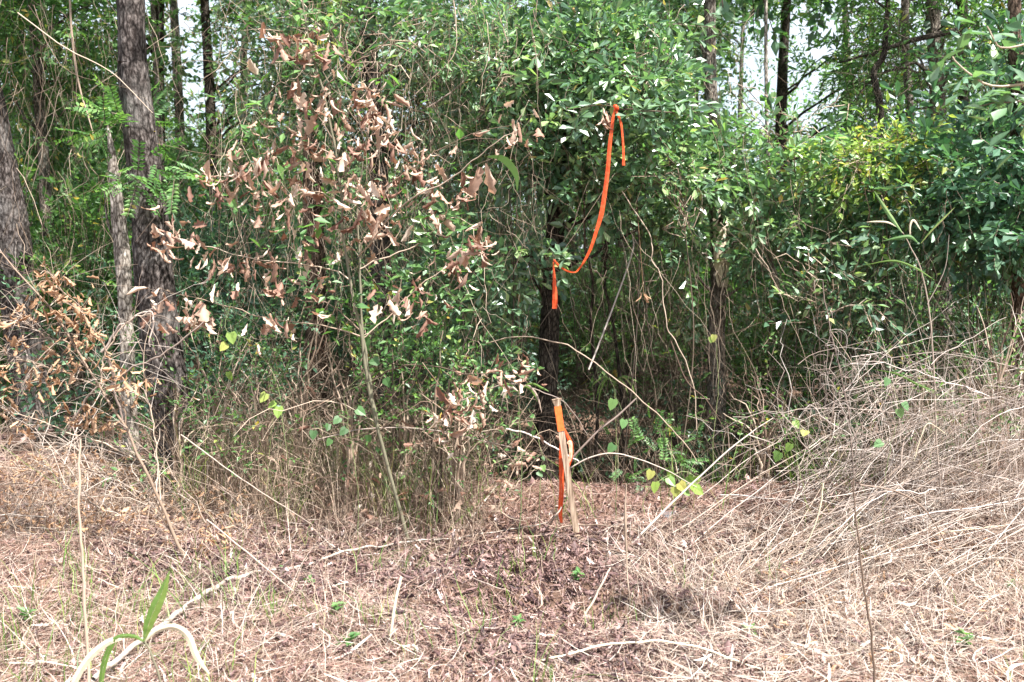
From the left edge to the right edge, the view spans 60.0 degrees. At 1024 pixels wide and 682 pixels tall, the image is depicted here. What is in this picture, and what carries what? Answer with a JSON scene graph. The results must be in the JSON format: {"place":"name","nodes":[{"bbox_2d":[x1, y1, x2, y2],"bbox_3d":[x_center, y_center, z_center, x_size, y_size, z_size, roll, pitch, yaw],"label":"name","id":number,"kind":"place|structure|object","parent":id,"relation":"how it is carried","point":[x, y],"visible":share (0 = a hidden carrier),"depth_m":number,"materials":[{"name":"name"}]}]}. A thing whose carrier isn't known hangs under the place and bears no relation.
{"place":"outdoors","nodes":[
{"label":"outdoors","id":0,"kind":"place"},
{"bbox_2d":[0,268,1023,681],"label":"ground","id":1,"kind":"structure","parent":0,"point":[496,592],"depth_m":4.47,"materials":[{"name":"plant"}]},
{"bbox_2d":[0,81,62,428],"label":"pine tree","id":2,"kind":"object","parent":1,"relation":"on","point":[7,170],"visible":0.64,"depth_m":6.69,"materials":[{"name":"brown plant"}]},
{"bbox_2d":[0,96,139,398],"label":"leafy shrub","id":3,"kind":"object","parent":1,"relation":"on","point":[38,226],"visible":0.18,"depth_m":8.21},
{"bbox_2d":[77,439,90,681],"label":"foreground stalk","id":4,"kind":"object","parent":1,"relation":"on","point":[83,588],"visible":0.96,"depth_m":2.82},
{"bbox_2d":[0,275,198,449],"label":"leafy shrub","id":5,"kind":"object","parent":1,"relation":"on","point":[79,391],"visible":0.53,"depth_m":6.12,"materials":[{"name":"plant"}]},
{"bbox_2d":[0,0,200,336],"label":"background tree","id":6,"kind":"object","parent":1,"relation":"on","point":[87,94],"visible":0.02,"depth_m":16.69,"materials":[{"name":"green plant"}]},
{"bbox_2d":[0,241,204,566],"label":"dead shrub","id":7,"kind":"object","parent":1,"relation":"on","point":[59,317],"visible":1,"depth_m":4.00,"materials":[{"name":"plant"}]},
{"bbox_2d":[0,138,207,407],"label":"leafy shrub","id":8,"kind":"object","parent":1,"relation":"on","point":[107,249],"visible":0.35,"depth_m":7.11,"materials":[{"name":"plant"}]},
{"bbox_2d":[0,117,233,385],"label":"thicket shrub","id":9,"kind":"object","parent":1,"relation":"on","point":[124,194],"visible":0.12,"depth_m":9.59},
{"bbox_2d":[0,0,234,393],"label":"slender tree","id":10,"kind":"object","parent":1,"relation":"on","point":[7,29],"visible":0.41,"depth_m":8.42,"materials":[{"name":"green plant"}]},
{"bbox_2d":[1,0,238,272],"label":"background tree","id":11,"kind":"object","parent":1,"relation":"on","point":[183,61],"visible":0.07,"depth_m":14.65,"materials":[{"name":"green plant"}]},
{"bbox_2d":[103,125,141,452],"bbox_3d":[-2.558,-0.275,5.793,0.190,2.236,0.140,0,5,0],"label":"broken snag","id":12,"kind":"object","parent":1,"relation":"on","point":[118,231],"visible":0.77,"depth_m":5.76,"materials":[{"name":"grey plant"}]},
{"bbox_2d":[55,0,221,487],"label":"pine tree","id":13,"kind":"object","parent":1,"relation":"on","point":[145,175],"visible":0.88,"depth_m":5.16,"materials":[{"name":"brown plant"}]},
{"bbox_2d":[72,571,208,681],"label":"cane seedling","id":14,"kind":"object","parent":1,"relation":"on","point":[159,599],"visible":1,"depth_m":2.71,"materials":[{"name":"green plant"}]},
{"bbox_2d":[0,0,303,313],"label":"background tree","id":15,"kind":"object","parent":1,"relation":"on","point":[174,156],"visible":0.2,"depth_m":12.54,"materials":[{"name":"green plant"}]},
{"bbox_2d":[150,0,164,178],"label":"slender tree","id":16,"kind":"object","parent":1,"relation":"on","point":[153,17],"visible":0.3,"depth_m":11.71,"materials":[{"name":"brown plant"}]},
{"bbox_2d":[0,352,328,542],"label":"brush","id":17,"kind":"object","parent":1,"relation":"on","point":[101,475],"visible":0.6,"depth_m":4.70,"materials":[{"name":"plant"}]},
{"bbox_2d":[46,191,304,418],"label":"leafy shrub","id":18,"kind":"object","parent":1,"relation":"on","point":[204,234],"visible":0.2,"depth_m":7.33,"materials":[{"name":"plant"}]},
{"bbox_2d":[61,0,295,345],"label":"slender tree","id":19,"kind":"object","parent":1,"relation":"on","point":[174,25],"visible":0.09,"depth_m":14.64,"materials":[{"name":"green plant"}]},
{"bbox_2d":[92,331,276,498],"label":"weedy shrub","id":20,"kind":"object","parent":1,"relation":"on","point":[181,430],"visible":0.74,"depth_m":4.95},
{"bbox_2d":[84,154,300,359],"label":"thicket shrub","id":21,"kind":"object","parent":1,"relation":"on","point":[241,201],"visible":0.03,"depth_m":11.06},
{"bbox_2d":[127,274,286,486],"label":"weedy shrub","id":22,"kind":"object","parent":1,"relation":"on","point":[224,354],"visible":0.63,"depth_m":5.34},
{"bbox_2d":[17,0,403,314],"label":"background tree","id":23,"kind":"object","parent":1,"relation":"on","point":[195,52],"visible":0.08,"depth_m":17.12,"materials":[{"name":"green plant"}]},
{"bbox_2d":[158,314,314,510],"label":"weedy shrub","id":24,"kind":"object","parent":1,"relation":"on","point":[261,426],"visible":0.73,"depth_m":4.98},
{"bbox_2d":[220,305,288,519],"bbox_3d":[-1.376,0.401,4.740,0.346,1.200,0.037,0,5,0],"label":"greenbrier","id":25,"kind":"object","parent":1,"relation":"on","point":[231,338],"visible":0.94,"depth_m":4.73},
{"bbox_2d":[110,231,409,452],"bbox_3d":[-1.876,0.179,6.361,1.838,1.885,1.999,2,5,19],"label":"leafy shrub","id":26,"kind":"object","parent":1,"relation":"on","point":[244,320],"visible":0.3,"depth_m":6.18,"materials":[{"name":"plant"}]},
{"bbox_2d":[163,0,358,352],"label":"slender tree","id":27,"kind":"object","parent":1,"relation":"on","point":[205,15],"visible":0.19,"depth_m":12.71,"materials":[{"name":"green plant"}]},
{"bbox_2d":[218,259,351,491],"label":"weedy shrub","id":28,"kind":"object","parent":1,"relation":"on","point":[305,395],"visible":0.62,"depth_m":5.45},
{"bbox_2d":[151,0,445,351],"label":"background tree","id":29,"kind":"object","parent":1,"relation":"on","point":[175,44],"visible":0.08,"depth_m":12.63,"materials":[{"name":"green plant"}]},
{"bbox_2d":[185,0,441,295],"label":"background tree","id":30,"kind":"object","parent":1,"relation":"on","point":[275,14],"visible":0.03,"depth_m":19.02,"materials":[{"name":"green plant"}]},
{"bbox_2d":[300,0,333,454],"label":"forest tree","id":31,"kind":"object","parent":1,"relation":"on","point":[322,291],"visible":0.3,"depth_m":7.34,"materials":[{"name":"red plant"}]},
{"bbox_2d":[91,521,548,681],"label":"fallen branch","id":32,"kind":"object","parent":1,"relation":"on","point":[128,649],"visible":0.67,"depth_m":3.63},
{"bbox_2d":[181,164,465,417],"bbox_3d":[-1.835,-0.457,9.175,2.606,2.806,2.822,3,6,31],"label":"thicket shrub","id":33,"kind":"object","parent":1,"relation":"on","point":[338,198],"visible":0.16,"depth_m":9.07,"materials":[{"name":"plant"}]},
{"bbox_2d":[126,0,546,543],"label":"oak sapling","id":34,"kind":"object","parent":1,"relation":"on","point":[203,313],"visible":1,"depth_m":4.60,"materials":[{"name":"brown plant"}]},
{"bbox_2d":[309,357,390,543],"bbox_3d":[-0.847,0.580,4.657,0.430,1.001,0.042,0,5,-3],"label":"greenbrier","id":35,"kind":"object","parent":1,"relation":"on","point":[360,410],"visible":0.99,"depth_m":4.64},
{"bbox_2d":[290,282,416,511],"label":"weedy shrub","id":36,"kind":"object","parent":1,"relation":"on","point":[349,446],"visible":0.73,"depth_m":5.06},
{"bbox_2d":[226,0,484,507],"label":"climbing vine","id":37,"kind":"object","parent":1,"relation":"on","point":[337,33],"visible":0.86,"depth_m":4.88,"materials":[{"name":"plant"}]},
{"bbox_2d":[116,0,607,465],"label":"forest tree","id":38,"kind":"object","parent":1,"relation":"on","point":[308,69],"visible":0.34,"depth_m":6.52,"materials":[{"name":"green plant"}]},
{"bbox_2d":[277,211,466,377],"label":"thicket shrub","id":39,"kind":"object","parent":1,"relation":"on","point":[333,330],"visible":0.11,"depth_m":11.20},
{"bbox_2d":[188,269,558,551],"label":"caught dead leaves","id":40,"kind":"object","parent":1,"relation":"on","point":[459,503],"visible":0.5,"depth_m":5.03,"materials":[{"name":"plant"}]},
{"bbox_2d":[299,249,493,488],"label":"leafy shrub","id":41,"kind":"object","parent":1,"relation":"on","point":[380,372],"visible":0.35,"depth_m":5.63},
{"bbox_2d":[301,177,503,361],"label":"thicket shrub","id":42,"kind":"object","parent":1,"relation":"on","point":[353,190],"visible":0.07,"depth_m":12.29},
{"bbox_2d":[241,0,569,316],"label":"background tree","id":43,"kind":"object","parent":1,"relation":"on","point":[509,27],"visible":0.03,"depth_m":16.96,"materials":[{"name":"green plant"}]},
{"bbox_2d":[311,286,507,500],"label":"weedy shrub","id":44,"kind":"object","parent":1,"relation":"on","point":[466,364],"visible":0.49,"depth_m":5.32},
{"bbox_2d":[278,0,554,307],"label":"background tree","id":45,"kind":"object","parent":1,"relation":"on","point":[426,97],"visible":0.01,"depth_m":19.46,"materials":[{"name":"green plant"}]},
{"bbox_2d":[340,257,521,524],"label":"leafy shrub","id":46,"kind":"object","parent":1,"relation":"on","point":[423,347],"visible":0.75,"depth_m":5.06,"materials":[{"name":"green leaves"},{"name":"tan twig"}]},
{"bbox_2d":[380,347,538,528],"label":"weedy shrub","id":47,"kind":"object","parent":1,"relation":"on","point":[460,456],"visible":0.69,"depth_m":5.01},
{"bbox_2d":[104,290,815,566],"bbox_3d":[0.136,0.538,6.141,5.562,1.832,3.199,-4,6,-39],"label":"brush","id":48,"kind":"object","parent":1,"relation":"on","point":[318,450],"visible":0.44,"depth_m":5.13,"materials":[{"name":"plant"}]},
{"bbox_2d":[379,194,544,481],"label":"leafy shrub","id":49,"kind":"object","parent":1,"relation":"on","point":[495,323],"visible":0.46,"depth_m":5.60,"materials":[{"name":"green plant"}]},
{"bbox_2d":[290,107,639,438],"bbox_3d":[-0.247,-0.488,8.814,2.870,3.552,2.650,3,6,30],"label":"thicket shrub","id":50,"kind":"object","parent":1,"relation":"on","point":[434,288],"visible":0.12,"depth_m":8.72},
{"bbox_2d":[356,316,581,480],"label":"leafy shrub","id":51,"kind":"object","parent":1,"relation":"on","point":[511,407],"visible":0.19,"depth_m":7.07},
{"bbox_2d":[375,0,601,485],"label":"climbing vine","id":52,"kind":"object","parent":1,"relation":"on","point":[492,40],"visible":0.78,"depth_m":5.34,"materials":[{"name":"plant"}]},
{"bbox_2d":[0,414,1023,681],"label":"dead grass","id":53,"kind":"structure","parent":1,"relation":"on","point":[738,628],"depth_m":3.72,"materials":[{"name":"plant"}]},
{"bbox_2d":[0,358,1023,681],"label":"dry grass stalks","id":54,"kind":"object","parent":1,"relation":"on","point":[324,484],"visible":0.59,"depth_m":4.91,"materials":[{"name":"plant"}]},
{"bbox_2d":[0,279,1023,681],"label":"dead grass clumps","id":55,"kind":"object","parent":1,"relation":"on","point":[734,573],"visible":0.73,"depth_m":4.05,"materials":[{"name":"plant"}]},
{"bbox_2d":[0,336,1023,681],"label":"green grass","id":56,"kind":"structure","parent":1,"relation":"on","point":[550,668],"depth_m":4.83,"materials":[{"name":"plant"}]},
{"bbox_2d":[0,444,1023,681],"bbox_3d":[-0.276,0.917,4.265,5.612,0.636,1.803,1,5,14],"label":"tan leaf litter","id":57,"kind":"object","parent":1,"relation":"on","point":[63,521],"visible":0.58,"depth_m":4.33,"materials":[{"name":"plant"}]},
{"bbox_2d":[22,76,1011,361],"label":"undergrowth","id":58,"kind":"object","parent":1,"relation":"on","point":[486,220],"depth_m":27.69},
{"bbox_2d":[80,0,1023,484],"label":"shaded vines","id":59,"kind":"object","parent":1,"relation":"on","point":[646,332],"visible":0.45,"depth_m":6.60,"materials":[{"name":"plant"}]},
{"bbox_2d":[552,398,579,538],"bbox_3d":[0.297,0.747,4.793,0.178,0.894,0.058,-1,5,-11],"label":"survey stake","id":60,"kind":"object","parent":1,"relation":"on","point":[564,462],"visible":0.98,"depth_m":4.77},
{"bbox_2d":[369,0,765,483],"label":"water oak","id":61,"kind":"object","parent":1,"relation":"on","point":[602,87],"visible":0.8,"depth_m":5.55,"materials":[{"name":"green plant"}]},
{"bbox_2d":[0,0,1023,518],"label":"hanging vines","id":62,"kind":"object","parent":61,"relation":"hanging from","point":[416,94],"visible":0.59,"depth_m":5.58,"materials":[{"name":"plant"}]},
{"bbox_2d":[542,239,573,268],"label":"leafy branch","id":63,"kind":"object","parent":61,"relation":"attached to","point":[557,253],"visible":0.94,"depth_m":4.84,"materials":[{"name":"green plant"}]},
{"bbox_2d":[552,104,624,308],"bbox_3d":[0.391,-0.707,4.752,0.411,1.083,0.104,2,6,26],"label":"flagging ribbon","id":64,"kind":"object","parent":63,"relation":"hanging from","point":[554,291],"visible":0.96,"depth_m":4.70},
{"bbox_2d":[546,90,689,135],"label":"leafy branch","id":65,"kind":"object","parent":61,"relation":"attached to","point":[670,103],"visible":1,"depth_m":4.66,"materials":[{"name":"plant"}]},
{"bbox_2d":[583,170,598,460],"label":"shaded stem","id":66,"kind":"object","parent":1,"relation":"on","point":[596,386],"visible":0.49,"depth_m":6.63,"materials":[{"name":"brown plant"}]},
{"bbox_2d":[480,258,703,390],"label":"thicket shrub","id":67,"kind":"object","parent":1,"relation":"on","point":[535,327],"visible":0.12,"depth_m":10.92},
{"bbox_2d":[499,361,694,484],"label":"leafy shrub","id":68,"kind":"object","parent":1,"relation":"on","point":[579,456],"visible":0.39,"depth_m":6.97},
{"bbox_2d":[414,0,798,355],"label":"background tree","id":69,"kind":"object","parent":1,"relation":"on","point":[675,3],"visible":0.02,"depth_m":12.64,"materials":[{"name":"green plant"}]},
{"bbox_2d":[603,134,624,461],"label":"shaded stem","id":70,"kind":"object","parent":1,"relation":"on","point":[618,363],"visible":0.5,"depth_m":6.63,"materials":[{"name":"brown plant"}]},
{"bbox_2d":[548,0,692,487],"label":"climbing vine","id":71,"kind":"object","parent":1,"relation":"on","point":[664,33],"visible":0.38,"depth_m":5.44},
{"bbox_2d":[599,372,710,493],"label":"leafy shrub","id":72,"kind":"object","parent":1,"relation":"on","point":[638,438],"visible":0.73,"depth_m":5.70,"materials":[{"name":"green leaves"},{"name":"dark twig"}]},
{"bbox_2d":[560,214,751,404],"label":"leafy shrub","id":73,"kind":"object","parent":1,"relation":"on","point":[628,352],"visible":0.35,"depth_m":10.05,"materials":[{"name":"plant"}]},
{"bbox_2d":[459,0,859,282],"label":"background tree","id":74,"kind":"object","parent":1,"relation":"on","point":[741,52],"visible":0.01,"depth_m":16.31,"materials":[{"name":"green plant"}]},
{"bbox_2d":[541,639,781,679],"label":"fallen twig","id":75,"kind":"object","parent":1,"relation":"on","point":[631,642],"visible":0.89,"depth_m":3.38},
{"bbox_2d":[581,319,756,485],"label":"leafy shrub","id":76,"kind":"object","parent":1,"relation":"on","point":[681,425],"visible":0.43,"depth_m":6.98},
{"bbox_2d":[642,469,703,513],"bbox_3d":[0.916,0.860,5.031,0.350,0.282,0.055,0,5,0],"label":"greenbrier","id":77,"kind":"object","parent":1,"relation":"on","point":[681,486],"visible":0.95,"depth_m":5.03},
{"bbox_2d":[599,113,760,483],"bbox_3d":[1.005,-0.224,5.544,0.928,2.323,0.912,0,5,0],"label":"climbing vine","id":78,"kind":"object","parent":1,"relation":"on","point":[664,189],"visible":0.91,"depth_m":5.49,"materials":[{"name":"plant"}]},
{"bbox_2d":[533,230,829,431],"bbox_3d":[1.625,0.014,8.996,3.141,2.286,2.844,3,6,27],"label":"thicket shrub","id":79,"kind":"object","parent":1,"relation":"on","point":[704,333],"visible":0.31,"depth_m":8.62,"materials":[{"name":"plant"}]},
{"bbox_2d":[589,0,902,477],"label":"water oak","id":80,"kind":"object","parent":1,"relation":"on","point":[779,216],"visible":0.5,"depth_m":6.32,"materials":[{"name":"green plant"}]},
{"bbox_2d":[655,175,844,372],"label":"thicket shrub","id":81,"kind":"object","parent":1,"relation":"on","point":[736,259],"visible":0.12,"depth_m":11.10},
{"bbox_2d":[654,330,860,482],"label":"weedy shrub","id":82,"kind":"object","parent":1,"relation":"on","point":[765,459],"visible":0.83,"depth_m":5.66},
{"bbox_2d":[628,0,889,311],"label":"background tree","id":83,"kind":"object","parent":1,"relation":"on","point":[741,65],"visible":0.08,"depth_m":24.17,"materials":[{"name":"green plant"}]},
{"bbox_2d":[694,81,857,480],"bbox_3d":[1.754,-0.349,6.019,1.053,2.890,0.762,0,5,0],"label":"tree","id":84,"kind":"object","parent":1,"relation":"on","point":[833,145],"visible":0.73,"depth_m":5.93,"materials":[{"name":"plant"}]},
{"bbox_2d":[677,257,891,460],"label":"leafy shrub","id":85,"kind":"object","parent":1,"relation":"on","point":[768,383],"visible":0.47,"depth_m":7.27,"materials":[{"name":"plant"}]},
{"bbox_2d":[604,0,983,437],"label":"slender tree","id":86,"kind":"object","parent":1,"relation":"on","point":[766,74],"visible":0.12,"depth_m":7.43,"materials":[{"name":"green plant"}]},
{"bbox_2d":[653,0,949,435],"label":"crooked tree","id":87,"kind":"object","parent":1,"relation":"on","point":[723,9],"visible":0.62,"depth_m":8.53,"materials":[{"name":"green plant"}]},
{"bbox_2d":[602,396,1023,645],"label":"tan canes","id":88,"kind":"object","parent":1,"relation":"on","point":[838,562],"visible":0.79,"depth_m":4.37,"materials":[{"name":"plant"}]},
{"bbox_2d":[664,155,962,395],"bbox_3d":[3.356,-0.609,9.796,3.400,2.909,2.361,0,5,0],"label":"thicket shrub","id":89,"kind":"object","parent":1,"relation":"on","point":[769,277],"visible":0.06,"depth_m":9.74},
{"bbox_2d":[606,283,1023,636],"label":"brush heap","id":90,"kind":"object","parent":1,"relation":"on","point":[928,471],"visible":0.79,"depth_m":4.78,"materials":[{"name":"plant"}]},
{"bbox_2d":[717,195,920,483],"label":"climbing vine","id":91,"kind":"object","parent":1,"relation":"on","point":[845,308],"visible":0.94,"depth_m":5.84,"materials":[{"name":"green plant"}]},
{"bbox_2d":[681,122,971,450],"bbox_3d":[2.639,-0.378,6.981,1.782,2.604,2.022,-4,6,-36],"label":"evergreen shrub","id":92,"kind":"object","parent":1,"relation":"on","point":[899,322],"visible":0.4,"depth_m":6.63,"materials":[{"name":"green plant"}]},
{"bbox_2d":[638,0,1023,337],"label":"background tree","id":93,"kind":"object","parent":1,"relation":"on","point":[782,59],"visible":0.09,"depth_m":13.50,"materials":[{"name":"green plant"}]},
{"bbox_2d":[670,0,1009,355],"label":"background tree","id":94,"kind":"object","parent":1,"relation":"on","point":[812,5],"visible":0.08,"depth_m":13.26,"materials":[{"name":"green plant"}]},
{"bbox_2d":[729,168,964,415],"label":"leafy shrub","id":95,"kind":"object","parent":1,"relation":"on","point":[787,291],"visible":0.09,"depth_m":8.60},
{"bbox_2d":[675,0,1023,328],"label":"background tree","id":96,"kind":"object","parent":1,"relation":"on","point":[805,100],"visible":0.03,"depth_m":16.95,"materials":[{"name":"green plant"}]},
{"bbox_2d":[852,479,875,681],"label":"foreground stalk","id":97,"kind":"object","parent":1,"relation":"on","point":[871,636],"visible":1,"depth_m":2.78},
{"bbox_2d":[799,279,929,520],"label":"dead weed","id":98,"kind":"object","parent":1,"relation":"on","point":[848,408],"visible":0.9,"depth_m":4.71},
{"bbox_2d":[763,91,992,476],"bbox_3d":[2.513,-0.347,6.061,1.650,2.667,0.956,0,5,0],"label":"climbing vine","id":99,"kind":"object","parent":1,"relation":"on","point":[884,142],"visible":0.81,"depth_m":5.94,"materials":[{"name":"plant"}]},
{"bbox_2d":[783,0,1023,409],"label":"forest tree","id":100,"kind":"object","parent":1,"relation":"on","point":[934,24],"visible":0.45,"depth_m":8.31,"materials":[{"name":"green plant"}]},
{"bbox_2d":[785,136,1022,439],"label":"evergreen shrub","id":101,"kind":"object","parent":1,"relation":"on","point":[895,276],"visible":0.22,"depth_m":7.02,"materials":[{"name":"plant"}]},
{"bbox_2d":[793,0,1023,461],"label":"forest tree","id":102,"kind":"object","parent":1,"relation":"on","point":[990,220],"visible":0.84,"depth_m":5.88,"materials":[{"name":"green plant"}]},
{"bbox_2d":[867,191,953,508],"bbox_3d":[2.049,0.074,4.615,0.475,1.689,0.030,0,5,0],"label":"tall cane","id":103,"kind":"object","parent":1,"relation":"on","point":[889,215],"visible":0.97,"depth_m":4.58,"materials":[{"name":"plant"}]},
{"bbox_2d":[901,0,924,338],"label":"slender tree","id":104,"kind":"object","parent":1,"relation":"on","point":[905,4],"visible":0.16,"depth_m":10.23,"materials":[{"name":"brown plant"}]},
{"bbox_2d":[834,284,1020,485],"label":"weedy shrub","id":105,"kind":"object","parent":1,"relation":"on","point":[918,367],"visible":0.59,"depth_m":5.71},
{"bbox_2d":[854,105,1023,451],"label":"evergreen shrub","id":106,"kind":"object","parent":1,"relation":"on","point":[969,303],"visible":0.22,"depth_m":6.80,"materials":[{"name":"plant"}]},
{"bbox_2d":[890,137,1011,373],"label":"thicket shrub","id":107,"kind":"object","parent":1,"relation":"on","point":[992,316],"visible":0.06,"depth_m":9.24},
{"bbox_2d":[922,280,1023,480],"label":"weedy shrub","id":108,"kind":"object","parent":1,"relation":"on","point":[1013,337],"visible":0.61,"depth_m":5.23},
{"bbox_2d":[2,0,1023,267],"label":"sky","id":109,"kind":"structure","parent":0,"point":[816,53],"materials":[{"name":"white"}]},
{"bbox_2d":[930,16,1023,169],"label":"overhanging branch","id":110,"kind":"object","parent":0,"point":[962,40],"visible":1,"depth_m":3.03,"materials":[{"name":"plant"}]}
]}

